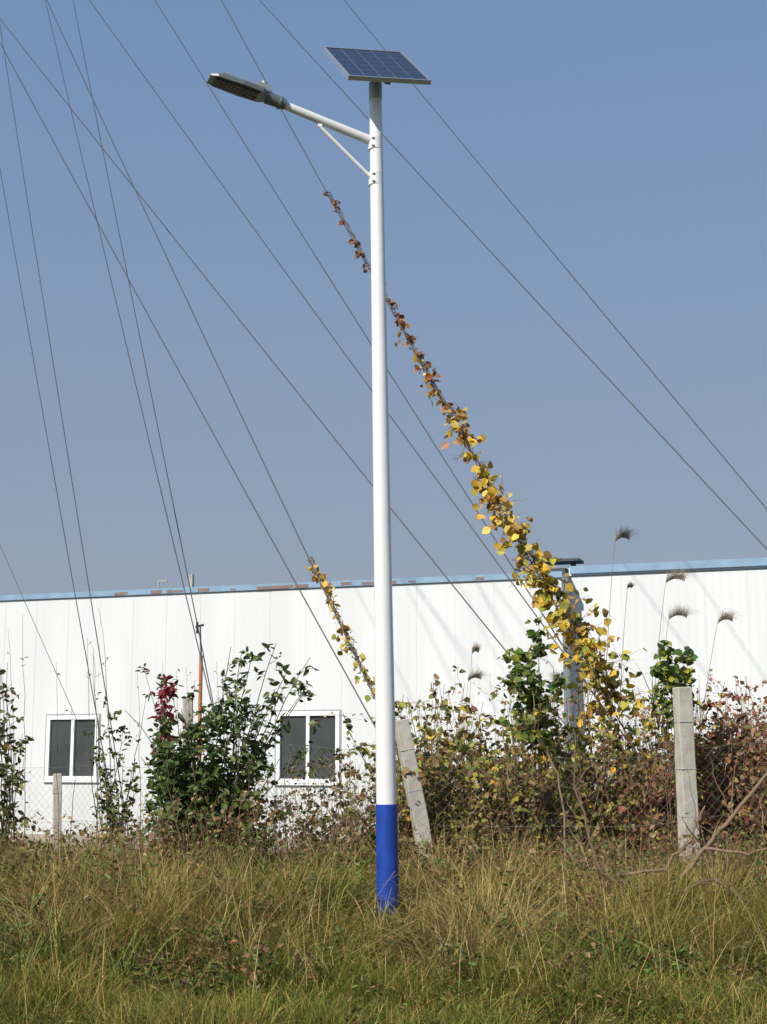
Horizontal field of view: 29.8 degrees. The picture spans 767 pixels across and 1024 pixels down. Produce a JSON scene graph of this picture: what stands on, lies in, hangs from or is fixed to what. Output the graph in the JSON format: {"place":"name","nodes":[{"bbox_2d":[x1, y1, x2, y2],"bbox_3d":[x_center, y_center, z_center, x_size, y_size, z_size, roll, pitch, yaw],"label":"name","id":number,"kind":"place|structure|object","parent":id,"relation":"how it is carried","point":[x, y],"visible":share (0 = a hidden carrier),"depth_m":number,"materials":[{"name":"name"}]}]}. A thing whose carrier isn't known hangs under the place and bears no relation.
{"place":"outdoors","nodes":[
{"label":"outdoors","id":0,"kind":"place"},
{"bbox_2d":[0,806,766,1023],"bbox_3d":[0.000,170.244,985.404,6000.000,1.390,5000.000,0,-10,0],"label":"ground","id":1,"kind":"structure","parent":0,"point":[621,1014],"depth_m":8.94,"materials":[{"name":"green plant"}]},
{"bbox_2d":[0,663,34,856],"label":"sapling","id":2,"kind":"object","parent":1,"relation":"on","point":[6,809],"visible":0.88,"depth_m":12.93,"materials":[{"name":"green plant"}]},
{"bbox_2d":[0,170,110,794],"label":"guy wire","id":3,"kind":"object","parent":1,"relation":"attached to","point":[53,475],"visible":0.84,"depth_m":19.95,"materials":[{"name":"metal"}]},
{"bbox_2d":[52,773,61,850],"bbox_3d":[-3.319,3.315,14.652,0.137,1.289,0.103,2,-10,-12],"label":"concrete fence post","id":4,"kind":"object","parent":1,"relation":"on","point":[56,818],"visible":0.43,"depth_m":14.67,"materials":[{"name":"grey concrete"}]},
{"bbox_2d":[0,545,126,831],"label":"guy wire","id":5,"kind":"object","parent":1,"relation":"attached to","point":[54,669],"visible":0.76,"depth_m":17.22,"materials":[{"name":"metal"}]},
{"bbox_2d":[0,27,129,843],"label":"guy wire","id":6,"kind":"object","parent":1,"relation":"attached to","point":[64,434],"visible":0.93,"depth_m":19.07,"materials":[{"name":"metal"}]},
{"bbox_2d":[82,607,145,853],"bbox_3d":[-2.510,2.202,13.441,0.629,2.654,0.579,0,-10,0],"label":"sapling","id":7,"kind":"object","parent":1,"relation":"on","point":[108,802],"visible":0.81,"depth_m":13.34,"materials":[{"name":"green plant"}]},
{"bbox_2d":[7,634,245,846],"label":"thin stems","id":8,"kind":"object","parent":1,"relation":"on","point":[170,690],"visible":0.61,"depth_m":13.16,"materials":[{"name":"brown plant"}]},
{"bbox_2d":[45,0,246,851],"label":"guy wire","id":9,"kind":"object","parent":1,"relation":"attached to","point":[137,391],"visible":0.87,"depth_m":17.63,"materials":[{"name":"metal"}]},
{"bbox_2d":[73,0,226,772],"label":"guy wire","id":10,"kind":"object","parent":1,"relation":"attached to","point":[149,384],"visible":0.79,"depth_m":17.92,"materials":[{"name":"metal"}]},
{"bbox_2d":[0,43,374,726],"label":"guy wire","id":11,"kind":"object","parent":1,"relation":"attached to","point":[198,407],"visible":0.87,"depth_m":17.83,"materials":[{"name":"metal"}]},
{"bbox_2d":[182,698,192,779],"bbox_3d":[-2.024,2.952,14.917,0.150,2.023,0.118,2,-10,-13],"label":"concrete fence post","id":12,"kind":"object","parent":1,"relation":"on","point":[187,705],"visible":0.09,"depth_m":15.02,"materials":[{"name":"grey concrete"}]},
{"bbox_2d":[195,622,203,761],"bbox_3d":[-1.917,2.430,14.802,0.095,2.604,0.039,0,-10,0],"label":"orange marker pole","id":13,"kind":"object","parent":1,"relation":"on","point":[197,626],"visible":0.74,"depth_m":14.91,"materials":[{"name":"plastic"}]},
{"bbox_2d":[0,744,438,887],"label":"weed undergrowth","id":14,"kind":"object","parent":1,"relation":"on","point":[348,816],"visible":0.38,"depth_m":11.66,"materials":[{"name":"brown plant"}]},
{"bbox_2d":[46,0,395,740],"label":"guy wire","id":15,"kind":"object","parent":1,"relation":"attached to","point":[220,372],"visible":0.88,"depth_m":16.80,"materials":[{"name":"metal"}]},
{"bbox_2d":[303,557,374,701],"bbox_3d":[-0.437,1.236,15.391,0.274,1.778,1.904,5,-11,-27],"label":"climbing vine","id":16,"kind":"object","parent":15,"relation":"attached to","point":[328,591],"visible":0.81,"depth_m":15.30,"materials":[{"name":"yellow plant"}]},
{"bbox_2d":[125,643,318,869],"bbox_3d":[-1.518,2.291,12.917,1.879,2.205,1.694,0,-10,0],"label":"broadleaf shrub","id":17,"kind":"object","parent":1,"relation":"on","point":[211,775],"visible":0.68,"depth_m":12.59,"materials":[{"name":"green plant"}]},
{"bbox_2d":[0,19,595,761],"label":"guy wire","id":18,"kind":"object","parent":1,"relation":"attached to","point":[274,363],"visible":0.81,"depth_m":18.20,"materials":[{"name":"metal"}]},
{"bbox_2d":[207,46,430,919],"bbox_3d":[-0.516,-0.359,10.401,1.646,6.891,0.621,3,-10,-17],"label":"solar street lamp","id":19,"kind":"object","parent":1,"relation":"on","point":[376,68],"visible":0.97,"depth_m":10.54,"materials":[{"name":"white metal"}]},
{"bbox_2d":[89,0,635,751],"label":"guy wire","id":20,"kind":"object","parent":1,"relation":"attached to","point":[349,360],"visible":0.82,"depth_m":17.95,"materials":[{"name":"metal"}]},
{"bbox_2d":[0,557,766,852],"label":"warehouse","id":21,"kind":"structure","parent":1,"relation":"on","point":[439,627],"depth_m":34.78,"materials":[{"name":"metal"}]},
{"bbox_2d":[42,715,98,782],"bbox_3d":[-7.946,6.041,36.731,1.628,1.685,0.140,-3,-10,19],"label":"window frame","id":22,"kind":"structure","parent":21,"relation":"in","point":[48,778],"depth_m":36.77,"materials":[{"name":"white plastic"}]},
{"bbox_2d":[49,719,94,775],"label":"window panes","id":23,"kind":"structure","parent":21,"relation":"in","point":[62,760],"depth_m":36.80,"materials":[{"name":"grey glass"}]},
{"bbox_2d":[275,711,339,785],"bbox_3d":[-1.824,5.681,34.613,1.745,1.754,0.140,-3,-10,19],"label":"window frame","id":24,"kind":"structure","parent":21,"relation":"in","point":[308,714],"depth_m":34.60,"materials":[{"name":"white plastic"}]},
{"bbox_2d":[281,716,334,778],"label":"window panes","id":25,"kind":"structure","parent":21,"relation":"in","point":[324,736],"depth_m":34.66,"materials":[{"name":"grey glass"}]},
{"bbox_2d":[0,741,766,870],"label":"wire fence","id":26,"kind":"object","parent":1,"relation":"on","point":[520,826],"visible":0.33,"depth_m":11.79,"materials":[{"name":"grey metal"}]},
{"bbox_2d":[155,0,633,756],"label":"guy wire","id":27,"kind":"object","parent":1,"relation":"attached to","point":[371,344],"visible":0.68,"depth_m":18.08,"materials":[{"name":"metal"}]},
{"bbox_2d":[395,718,433,867],"bbox_3d":[0.303,2.528,11.742,0.439,1.670,0.154,0,-10,0],"label":"concrete fence post","id":28,"kind":"object","parent":1,"relation":"on","point":[412,782],"visible":0.59,"depth_m":11.74,"materials":[{"name":"grey concrete"}]},
{"bbox_2d":[221,0,649,775],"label":"guy wire","id":29,"kind":"object","parent":1,"relation":"attached to","point":[415,354],"visible":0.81,"depth_m":15.76,"materials":[{"name":"metal"}]},
{"bbox_2d":[323,191,661,747],"bbox_3d":[0.760,-0.896,14.644,4.771,6.551,1.060,-8,-13,41],"label":"climbing vine","id":30,"kind":"object","parent":29,"relation":"attached to","point":[514,531],"visible":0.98,"depth_m":13.71,"materials":[{"name":"yellow plant"}]},
{"bbox_2d":[259,0,766,549],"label":"guy wire","id":31,"kind":"object","parent":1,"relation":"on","point":[533,298],"visible":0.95,"depth_m":20.91,"materials":[{"name":"metal"}]},
{"bbox_2d":[308,646,731,870],"bbox_3d":[1.361,2.439,13.129,4.128,2.377,2.781,0,-10,0],"label":"hedge thicket","id":32,"kind":"object","parent":1,"relation":"on","point":[430,734],"visible":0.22,"depth_m":12.70,"materials":[{"name":"green plant"}]},
{"bbox_2d":[494,616,571,803],"bbox_3d":[1.294,2.119,12.541,0.676,2.461,0.710,0,-10,0],"label":"green creeper","id":33,"kind":"object","parent":1,"relation":"on","point":[519,670],"visible":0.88,"depth_m":12.54,"materials":[{"name":"green plant"}]},
{"bbox_2d":[344,0,766,509],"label":"guy wire","id":34,"kind":"object","parent":1,"relation":"attached to","point":[581,286],"visible":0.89,"depth_m":20.89,"materials":[{"name":"metal"}]},
{"bbox_2d":[360,705,766,876],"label":"hedge thicket","id":35,"kind":"object","parent":1,"relation":"on","point":[610,802],"visible":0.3,"depth_m":11.98,"materials":[{"name":"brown plant"}]},
{"bbox_2d":[367,813,766,891],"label":"weed undergrowth","id":36,"kind":"object","parent":1,"relation":"on","point":[607,846],"visible":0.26,"depth_m":11.01,"materials":[{"name":"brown plant"}]},
{"bbox_2d":[512,690,766,911],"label":"fallen branches","id":37,"kind":"object","parent":1,"relation":"on","point":[707,845],"visible":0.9,"depth_m":10.42,"materials":[{"name":"wood"},{"name":"bark"}]},
{"bbox_2d":[650,640,701,865],"bbox_3d":[2.398,2.105,11.880,0.444,2.137,0.669,0,-10,0],"label":"green creeper","id":38,"kind":"object","parent":1,"relation":"on","point":[667,674],"visible":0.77,"depth_m":11.82,"materials":[{"name":"green plant"}]},
{"bbox_2d":[672,687,700,873],"bbox_3d":[2.434,2.342,11.519,0.152,1.872,0.140,2,-10,-14],"label":"concrete fence post","id":39,"kind":"object","parent":1,"relation":"on","point":[685,761],"visible":0.66,"depth_m":11.53,"materials":[{"name":"grey concrete"}]},
{"bbox_2d":[638,669,766,866],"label":"hedge thicket","id":40,"kind":"object","parent":1,"relation":"on","point":[743,735],"visible":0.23,"depth_m":12.12,"materials":[{"name":"brown plant"}]},
{"bbox_2d":[0,0,766,594],"label":"sky","id":41,"kind":"structure","parent":0,"point":[630,136],"materials":[{"name":"blue"}]},
{"bbox_2d":[440,524,742,818],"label":"pampas grass","id":42,"kind":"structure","parent":0,"point":[626,534],"depth_m":13.38,"materials":[{"name":"plant"}]}
]}

